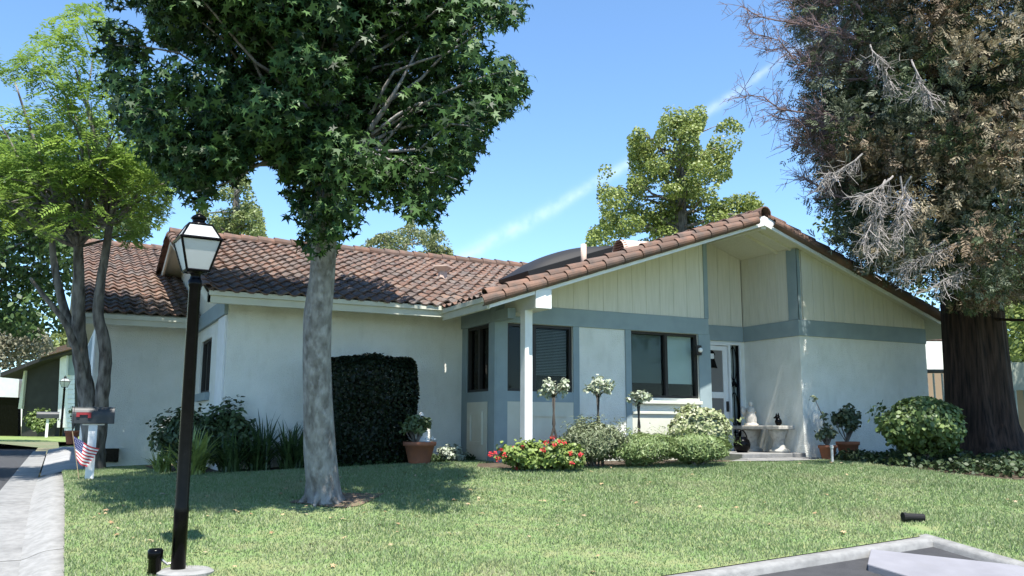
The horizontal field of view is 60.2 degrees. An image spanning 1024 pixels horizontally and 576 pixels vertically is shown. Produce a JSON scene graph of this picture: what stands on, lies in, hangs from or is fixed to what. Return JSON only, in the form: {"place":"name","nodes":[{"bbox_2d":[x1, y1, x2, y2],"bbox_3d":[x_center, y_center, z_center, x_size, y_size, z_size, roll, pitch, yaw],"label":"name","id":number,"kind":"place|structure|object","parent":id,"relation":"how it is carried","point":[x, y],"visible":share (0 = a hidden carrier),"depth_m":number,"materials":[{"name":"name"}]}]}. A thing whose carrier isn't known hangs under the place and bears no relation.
{"place":"outdoors","nodes":[
{"label":"outdoors","id":0,"kind":"place"},
{"bbox_2d":[0,444,37,489],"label":"street","id":1,"kind":"structure","parent":0,"point":[13,458],"depth_m":23.42,"materials":[{"name":"grey asphalt"}]},
{"bbox_2d":[0,560,19,575],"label":"street gutter","id":2,"kind":"object","parent":1,"relation":"on","point":[9,568],"visible":1,"depth_m":7.96,"materials":[{"name":"concrete"}]},
{"bbox_2d":[0,504,29,560],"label":"street gutter","id":3,"kind":"object","parent":1,"relation":"on","point":[13,520],"visible":1,"depth_m":9.19,"materials":[{"name":"concrete"}]},
{"bbox_2d":[0,487,34,504],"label":"street gutter","id":4,"kind":"object","parent":1,"relation":"on","point":[17,496],"visible":1,"depth_m":11.11,"materials":[{"name":"concrete"}]},
{"bbox_2d":[3,478,37,487],"bbox_3d":[-7.540,2.996,13.557,0.420,0.025,2.438,5,-10,-27],"label":"street gutter","id":5,"kind":"object","parent":1,"relation":"on","point":[20,482],"visible":0.91,"depth_m":13.54,"materials":[{"name":"concrete"}]},
{"bbox_2d":[10,451,46,478],"bbox_3d":[-11.965,4.321,22.122,0.420,0.025,17.000,5,-10,-27],"label":"street gutter","id":6,"kind":"object","parent":1,"relation":"on","point":[30,466],"visible":0.95,"depth_m":18.71,"materials":[{"name":"concrete"}]},
{"bbox_2d":[0,112,170,341],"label":"shade tree","id":7,"kind":"object","parent":1,"relation":"on","point":[15,318],"visible":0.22,"depth_m":25.50,"materials":[{"name":"green plant"}]},
{"bbox_2d":[0,436,78,441],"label":"lawn","id":8,"kind":"structure","parent":0,"point":[29,439],"depth_m":37.05,"materials":[{"name":"green plant"}]},
{"bbox_2d":[0,327,56,372],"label":"olive tree","id":9,"kind":"object","parent":8,"relation":"on","point":[25,347],"visible":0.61,"depth_m":32.16,"materials":[{"name":"green plant"}]},
{"bbox_2d":[0,344,79,436],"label":"neighbour house","id":10,"kind":"structure","parent":8,"relation":"on","point":[31,386],"depth_m":46.00,"materials":[{"name":"green paint"}]},
{"bbox_2d":[0,397,20,435],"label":"garage door","id":11,"kind":"structure","parent":10,"relation":"in","point":[10,415],"depth_m":47.60,"materials":[{"name":"black paint"}]},
{"bbox_2d":[22,408,60,433],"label":"boxwood ball","id":12,"kind":"object","parent":8,"relation":"on","point":[33,422],"visible":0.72,"depth_m":43.70,"materials":[{"name":"green plant"}]},
{"bbox_2d":[36,412,59,436],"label":"mailbox","id":13,"kind":"object","parent":8,"relation":"on","point":[47,416],"visible":1,"depth_m":40.01,"materials":[{"name":"white paint"}]},
{"bbox_2d":[59,375,70,435],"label":"street lamp","id":14,"kind":"object","parent":8,"relation":"on","point":[65,381],"visible":1,"depth_m":43.23,"materials":[{"name":"black metal"}]},
{"bbox_2d":[40,447,82,475],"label":"driveway","id":15,"kind":"structure","parent":0,"point":[59,459],"depth_m":18.94,"materials":[{"name":"concrete"}]},
{"bbox_2d":[64,406,79,443],"bbox_3d":[-13.223,4.116,26.589,0.440,1.147,0.440,5,-10,-27],"label":"terracotta pot","id":16,"kind":"object","parent":15,"relation":"on","point":[69,436],"visible":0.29,"depth_m":26.40,"materials":[{"name":"brown ceramic"}]},
{"bbox_2d":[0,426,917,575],"bbox_3d":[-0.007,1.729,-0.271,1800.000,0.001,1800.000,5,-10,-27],"label":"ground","id":17,"kind":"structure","parent":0,"point":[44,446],"depth_m":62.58,"materials":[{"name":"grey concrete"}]},
{"bbox_2d":[34,329,66,359],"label":"tree","id":18,"kind":"object","parent":17,"relation":"on","point":[61,340],"visible":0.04,"depth_m":60.45,"materials":[{"name":"green plant"}]},
{"bbox_2d":[919,534,1023,566],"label":"parking kerb","id":19,"kind":"structure","parent":17,"relation":"on","point":[962,549],"depth_m":8.94,"materials":[{"name":"concrete"}]},
{"bbox_2d":[0,0,1020,425],"label":"sky","id":20,"kind":"structure","parent":0,"point":[602,69],"materials":[{"name":"blue"}]},
{"bbox_2d":[58,442,1023,575],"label":"yard terrain","id":21,"kind":"structure","parent":0,"point":[923,528],"depth_m":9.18,"materials":[{"name":"green plant"}]},
{"bbox_2d":[18,549,64,575],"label":"street kerb","id":22,"kind":"structure","parent":21,"relation":"on","point":[49,563],"depth_m":7.94,"materials":[{"name":"concrete"}]},
{"bbox_2d":[20,496,64,559],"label":"street kerb","id":23,"kind":"structure","parent":21,"relation":"on","point":[45,529],"depth_m":9.18,"materials":[{"name":"concrete"}]},
{"bbox_2d":[30,480,64,503],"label":"street kerb","id":24,"kind":"structure","parent":21,"relation":"on","point":[49,490],"depth_m":11.16,"materials":[{"name":"concrete"}]},
{"bbox_2d":[35,472,62,486],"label":"street kerb","id":25,"kind":"structure","parent":21,"relation":"on","point":[49,478],"depth_m":13.60,"materials":[{"name":"concrete"}]},
{"bbox_2d":[72,431,99,478],"bbox_3d":[-5.899,2.340,12.193,0.360,0.716,0.087,3,-9,-18],"label":"flag","id":26,"kind":"object","parent":21,"relation":"on","point":[85,453],"visible":0.99,"depth_m":12.17,"materials":[{"name":"multicoloured fabric"}]},
{"bbox_2d":[0,0,176,468],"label":"feathery tree","id":27,"kind":"object","parent":21,"relation":"on","point":[105,173],"visible":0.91,"depth_m":14.62,"materials":[{"name":"green plant"}]},
{"bbox_2d":[71,406,114,478],"bbox_3d":[-5.892,2.227,12.361,0.540,1.124,0.212,5,-10,-27],"label":"mailbox","id":28,"kind":"object","parent":21,"relation":"on","point":[93,418],"visible":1,"depth_m":12.34,"materials":[{"name":"white"}]},
{"bbox_2d":[71,406,73,423],"bbox_3d":[-6.125,1.772,12.319,0.019,0.239,0.198,5,-10,-27],"label":"door","id":29,"kind":"structure","parent":28,"relation":"in","point":[73,406],"depth_m":12.24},
{"bbox_2d":[144,444,176,472],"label":"agapanthus","id":30,"kind":"object","parent":21,"relation":"on","point":[160,464],"visible":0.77,"depth_m":13.46,"materials":[{"name":"green plant"}]},
{"bbox_2d":[156,565,213,575],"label":"lamp footing","id":31,"kind":"object","parent":21,"relation":"on","point":[196,570],"visible":0.9,"depth_m":7.58,"materials":[{"name":"concrete"}]},
{"bbox_2d":[170,209,222,569],"bbox_3d":[-2.906,0.923,7.938,0.382,3.345,0.382,6,-10,-31],"label":"street lamp","id":32,"kind":"object","parent":31,"relation":"on","point":[197,241],"visible":1,"depth_m":7.94,"materials":[{"name":"black metal"}]},
{"bbox_2d":[147,548,170,575],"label":"bollard light","id":33,"kind":"object","parent":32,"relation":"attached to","point":[155,557],"visible":0.98,"depth_m":7.60,"materials":[{"name":"black paint"}]},
{"bbox_2d":[146,425,230,475],"bbox_3d":[-4.600,2.254,12.478,1.457,0.791,1.563,-5,-10,30],"label":"agapanthus","id":34,"kind":"object","parent":21,"relation":"on","point":[199,458],"visible":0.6,"depth_m":12.48,"materials":[{"name":"green plant"}]},
{"bbox_2d":[196,174,268,237],"bbox_3d":[-13.019,0.560,39.218,4.154,12.532,8.351,5,-10,-27],"label":"background tree","id":35,"kind":"object","parent":21,"relation":"on","point":[243,216],"visible":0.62,"depth_m":39.02,"materials":[{"name":"green plant"}]},
{"bbox_2d":[146,463,398,472],"bbox_3d":[-3.653,2.874,14.271,6.135,0.142,2.941,-1,-9,9],"label":"planting bed","id":36,"kind":"object","parent":21,"relation":"on","point":[208,469],"visible":0.13,"depth_m":13.60,"materials":[{"name":"soil"}]},
{"bbox_2d":[145,403,208,465],"bbox_3d":[-5.135,2.420,14.264,1.466,1.125,1.527,5,-10,-27],"label":"dark shrub","id":37,"kind":"object","parent":36,"relation":"on","point":[167,435],"visible":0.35,"depth_m":13.95,"materials":[{"name":"green plant"}]},
{"bbox_2d":[195,395,255,466],"bbox_3d":[-4.302,2.212,13.309,0.910,1.209,0.919,5,-10,-27],"label":"dark shrub","id":38,"kind":"object","parent":36,"relation":"on","point":[228,423],"visible":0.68,"depth_m":13.17,"materials":[{"name":"green plant"}]},
{"bbox_2d":[204,422,276,472],"bbox_3d":[-4.082,2.316,12.929,1.556,0.769,1.288,5,-10,-27],"label":"agapanthus","id":39,"kind":"object","parent":36,"relation":"on","point":[232,461],"visible":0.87,"depth_m":12.79,"materials":[{"name":"green plant"}]},
{"bbox_2d":[224,409,301,470],"bbox_3d":[-3.725,2.285,13.361,1.878,0.931,1.901,5,-10,-27],"label":"agapanthus","id":40,"kind":"object","parent":36,"relation":"on","point":[258,460],"visible":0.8,"depth_m":13.13,"materials":[{"name":"green plant"}]},
{"bbox_2d":[249,420,304,469],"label":"agapanthus","id":41,"kind":"object","parent":36,"relation":"on","point":[292,457],"visible":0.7,"depth_m":13.14,"materials":[{"name":"green plant"}]},
{"bbox_2d":[331,352,419,464],"bbox_3d":[-2.264,1.942,14.000,1.515,1.821,1.067,5,-10,-27],"label":"clipped hedge","id":42,"kind":"object","parent":36,"relation":"on","point":[404,398],"visible":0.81,"depth_m":13.61,"materials":[{"name":"green plant"}]},
{"bbox_2d":[303,453,477,466],"bbox_3d":[-1.816,2.713,13.955,3.012,0.293,0.848,7,-11,-37],"label":"bed cover","id":43,"kind":"object","parent":36,"relation":"on","point":[435,458],"visible":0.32,"depth_m":13.70,"materials":[{"name":"green plant"}]},
{"bbox_2d":[436,443,468,460],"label":"silver bush","id":44,"kind":"object","parent":36,"relation":"on","point":[448,452],"visible":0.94,"depth_m":14.16,"materials":[{"name":"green plant"}]},
{"bbox_2d":[89,0,537,506],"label":"sweetgum tree","id":45,"kind":"object","parent":21,"relation":"on","point":[325,104],"visible":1,"depth_m":9.73,"materials":[{"name":"green plant"}]},
{"bbox_2d":[290,492,382,506],"bbox_3d":[-2.078,2.523,10.562,0.860,0.116,0.847,-2,-9,16],"label":"mulch ring","id":46,"kind":"object","parent":21,"relation":"on","point":[352,498],"visible":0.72,"depth_m":10.48,"materials":[{"name":"brown soil"}]},
{"bbox_2d":[361,221,453,255],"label":"background tree","id":47,"kind":"object","parent":21,"relation":"on","point":[388,241],"visible":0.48,"depth_m":48.97,"materials":[{"name":"green plant"}]},
{"bbox_2d":[398,413,435,463],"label":"potted plant","id":48,"kind":"object","parent":21,"relation":"on","point":[417,451],"visible":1,"depth_m":13.45,"materials":[{"name":"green plant"}]},
{"bbox_2d":[415,412,429,441],"bbox_3d":[-1.423,2.176,13.836,0.313,0.460,0.269,5,-10,-27],"label":"statue","id":49,"kind":"object","parent":48,"relation":"in","point":[423,436],"visible":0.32,"depth_m":13.73,"materials":[{"name":"white stone"}]},
{"bbox_2d":[66,206,941,469],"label":"house","id":50,"kind":"structure","parent":21,"relation":"on","point":[784,319],"depth_m":16.12,"materials":[{"name":"paint"}]},
{"bbox_2d":[201,338,211,392],"bbox_3d":[-4.883,1.434,15.900,1.175,0.950,1.220,5,-10,-27],"label":"window","id":51,"kind":"structure","parent":50,"relation":"in","point":[206,361],"depth_m":15.90,"materials":[{"name":"black glass"}]},
{"bbox_2d":[467,324,552,392],"bbox_3d":[-0.040,1.246,15.256,1.175,1.118,0.930,5,-10,-27],"label":"window","id":52,"kind":"structure","parent":50,"relation":"in","point":[478,337],"depth_m":14.97,"materials":[{"name":"black glass"}]},
{"bbox_2d":[507,323,571,391],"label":"window","id":53,"kind":"structure","parent":50,"relation":"in","point":[562,335],"depth_m":15.01,"materials":[{"name":"black glass"}]},
{"bbox_2d":[631,331,697,398],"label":"window","id":54,"kind":"structure","parent":50,"relation":"in","point":[664,365],"depth_m":16.11,"materials":[{"name":"black glass"}]},
{"bbox_2d":[710,345,729,440],"bbox_3d":[3.880,2.132,17.235,0.895,2.030,0.090,5,-10,-27],"label":"screen door","id":55,"kind":"structure","parent":50,"relation":"in","point":[719,372],"depth_m":17.41,"materials":[{"name":"white paint"}]},
{"bbox_2d":[537,377,569,469],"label":"standard rose","id":56,"kind":"object","parent":21,"relation":"on","point":[562,388],"visible":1,"depth_m":12.85,"materials":[{"name":"grey plant"}]},
{"bbox_2d":[94,462,1021,573],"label":"fallen leaves","id":57,"kind":"object","parent":21,"relation":"on","point":[271,532],"visible":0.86,"depth_m":10.13,"materials":[{"name":"brown plant"}]},
{"bbox_2d":[534,436,585,470],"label":"geranium","id":58,"kind":"object","parent":21,"relation":"on","point":[559,455],"visible":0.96,"depth_m":12.56,"materials":[{"name":"green plant"}]},
{"bbox_2d":[559,414,637,466],"bbox_3d":[1.242,2.323,13.274,1.410,0.852,1.131,5,-10,-27],"label":"rosemary bush","id":59,"kind":"object","parent":21,"relation":"on","point":[590,437],"visible":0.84,"depth_m":13.02,"materials":[{"name":"green plant"}]},
{"bbox_2d":[583,374,616,466],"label":"standard rose","id":60,"kind":"object","parent":21,"relation":"on","point":[599,382],"visible":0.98,"depth_m":13.34,"materials":[{"name":"grey plant"}]},
{"bbox_2d":[477,459,730,468],"bbox_3d":[1.639,2.837,14.241,5.120,0.038,1.450,5,-10,-27],"label":"planting bed","id":61,"kind":"object","parent":21,"relation":"on","point":[502,465],"visible":0.33,"depth_m":13.69,"materials":[{"name":"soil"}]},
{"bbox_2d":[488,437,549,470],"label":"geranium","id":62,"kind":"object","parent":61,"relation":"on","point":[523,454],"visible":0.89,"depth_m":12.51,"materials":[{"name":"green plant"}]},
{"bbox_2d":[667,402,745,441],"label":"variegated shrub","id":63,"kind":"object","parent":61,"relation":"on","point":[698,419],"visible":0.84,"depth_m":14.23,"materials":[{"name":"green plant"}]},
{"bbox_2d":[625,390,652,433],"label":"standard rose","id":64,"kind":"object","parent":21,"relation":"on","point":[640,397],"visible":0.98,"depth_m":13.85,"materials":[{"name":"grey plant"}]},
{"bbox_2d":[606,422,685,466],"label":"juniper shrub","id":65,"kind":"object","parent":21,"relation":"on","point":[644,449],"visible":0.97,"depth_m":13.16,"materials":[{"name":"green plant"}]},
{"bbox_2d":[585,104,764,246],"bbox_3d":[6.783,-0.661,36.448,7.598,14.437,9.841,-1,-9,5],"label":"background tree","id":66,"kind":"object","parent":21,"relation":"on","point":[681,189],"visible":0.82,"depth_m":34.96,"materials":[{"name":"green plant"}]},
{"bbox_2d":[658,427,740,464],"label":"juniper shrub","id":67,"kind":"object","parent":21,"relation":"on","point":[703,449],"visible":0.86,"depth_m":13.32,"materials":[{"name":"green plant"}]},
{"bbox_2d":[719,451,818,460],"bbox_3d":[4.392,3.182,16.298,1.680,0.290,1.760,5,-10,-27],"label":"porch step","id":68,"kind":"object","parent":21,"relation":"on","point":[734,455],"visible":0.31,"depth_m":15.68,"materials":[{"name":"concrete"}]},
{"bbox_2d":[733,430,750,452],"bbox_3d":[4.242,2.825,16.298,0.315,0.413,0.310,5,-10,-27],"label":"black urn","id":69,"kind":"object","parent":68,"relation":"on","point":[743,445],"visible":0.95,"depth_m":16.18,"materials":[{"name":"ceramic"}]},
{"bbox_2d":[732,426,794,452],"bbox_3d":[4.742,2.849,16.683,0.400,0.490,1.270,5,-10,-27],"label":"garden bench","id":70,"kind":"object","parent":68,"relation":"on","point":[778,434],"visible":0.91,"depth_m":16.29,"materials":[{"name":"stone"}]},
{"bbox_2d":[741,402,758,425],"bbox_3d":[4.596,2.417,16.999,0.313,0.460,0.269,5,-10,-27],"label":"statue","id":71,"kind":"object","parent":70,"relation":"on","point":[749,412],"visible":0.99,"depth_m":16.93,"materials":[{"name":"beige stone"}]},
{"bbox_2d":[773,413,781,425],"bbox_3d":[4.918,2.430,16.333,0.162,0.240,0.120,5,-10,-27],"label":"figurine","id":72,"kind":"object","parent":70,"relation":"on","point":[778,420],"visible":1,"depth_m":16.30,"materials":[{"name":"black ceramic"}]},
{"bbox_2d":[668,537,932,575],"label":"parking kerb","id":73,"kind":"structure","parent":21,"relation":"on","point":[800,561],"depth_m":8.55,"materials":[{"name":"concrete"}]},
{"bbox_2d":[830,445,833,462],"bbox_3d":[5.230,2.740,14.427,0.060,0.350,0.060,5,-10,-27],"label":"path marker","id":74,"kind":"object","parent":21,"relation":"on","point":[831,450],"visible":0.88,"depth_m":14.41,"materials":[{"name":"grey metal"}]},
{"bbox_2d":[900,512,925,520],"bbox_3d":[4.578,2.610,10.079,0.256,0.101,0.100,1,-9,-6],"label":"sprinkler pipe","id":75,"kind":"object","parent":21,"relation":"on","point":[904,516],"visible":1,"depth_m":10.05,"materials":[{"name":"black plastic"}]},
{"bbox_2d":[812,53,1023,309],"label":"tree","id":76,"kind":"object","parent":21,"relation":"on","point":[826,230],"visible":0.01,"depth_m":31.17,"materials":[{"name":"green plant"}]},
{"bbox_2d":[843,460,1023,479],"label":"planting bed","id":77,"kind":"object","parent":21,"relation":"on","point":[1014,477],"visible":0.03,"depth_m":13.05,"materials":[{"name":"soil"}]},
{"bbox_2d":[809,395,838,458],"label":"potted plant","id":78,"kind":"object","parent":77,"relation":"on","point":[825,434],"visible":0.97,"depth_m":15.55,"materials":[{"name":"green plant"}]},
{"bbox_2d":[830,403,861,459],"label":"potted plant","id":79,"kind":"object","parent":77,"relation":"on","point":[847,418],"visible":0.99,"depth_m":15.85,"materials":[{"name":"green plant"}]},
{"bbox_2d":[719,0,1023,455],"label":"redwood tree","id":80,"kind":"object","parent":77,"relation":"on","point":[965,142],"visible":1,"depth_m":15.47,"materials":[{"name":"brown plant"}]},
{"bbox_2d":[865,396,967,460],"bbox_3d":[6.590,2.274,14.260,1.796,1.069,1.533,5,-10,-27],"label":"camellia bush","id":81,"kind":"object","parent":77,"relation":"on","point":[928,426],"visible":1,"depth_m":13.90,"materials":[{"name":"green plant"}]},
{"bbox_2d":[830,448,1023,477],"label":"ivy cover","id":82,"kind":"object","parent":77,"relation":"on","point":[1000,461],"visible":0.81,"depth_m":13.86,"materials":[{"name":"green plant"}]},
{"bbox_2d":[1011,362,1023,417],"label":"garden fence","id":83,"kind":"object","parent":77,"relation":"on","point":[1017,368],"visible":0.08,"depth_m":20.02,"materials":[{"name":"paint"}]},
{"bbox_2d":[927,369,943,400],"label":"side gate","id":84,"kind":"structure","parent":21,"relation":"on","point":[932,371],"depth_m":20.47,"materials":[{"name":"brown wood"}]},
{"bbox_2d":[925,337,1023,431],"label":"neighbour house","id":85,"kind":"structure","parent":21,"relation":"on","point":[934,356],"depth_m":26.90,"materials":[{"name":"white paint"}]},
{"bbox_2d":[1005,288,1023,361],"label":"tree","id":86,"kind":"object","parent":21,"relation":"on","point":[1016,346],"visible":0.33,"depth_m":24.54,"materials":[{"name":"green plant"}]},
{"bbox_2d":[732,458,815,460],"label":"entry path","id":87,"kind":"structure","parent":0,"point":[773,459],"depth_m":15.21,"materials":[{"name":"concrete"}]},
{"bbox_2d":[757,547,977,575],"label":"parking asphalt","id":88,"kind":"structure","parent":0,"point":[857,567],"depth_m":8.46,"materials":[{"name":"grey asphalt"}]},
{"bbox_2d":[867,549,1023,575],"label":"concrete ramp","id":89,"kind":"structure","parent":88,"relation":"on","point":[885,563],"depth_m":8.37,"materials":[{"name":"grey concrete"}]}
]}

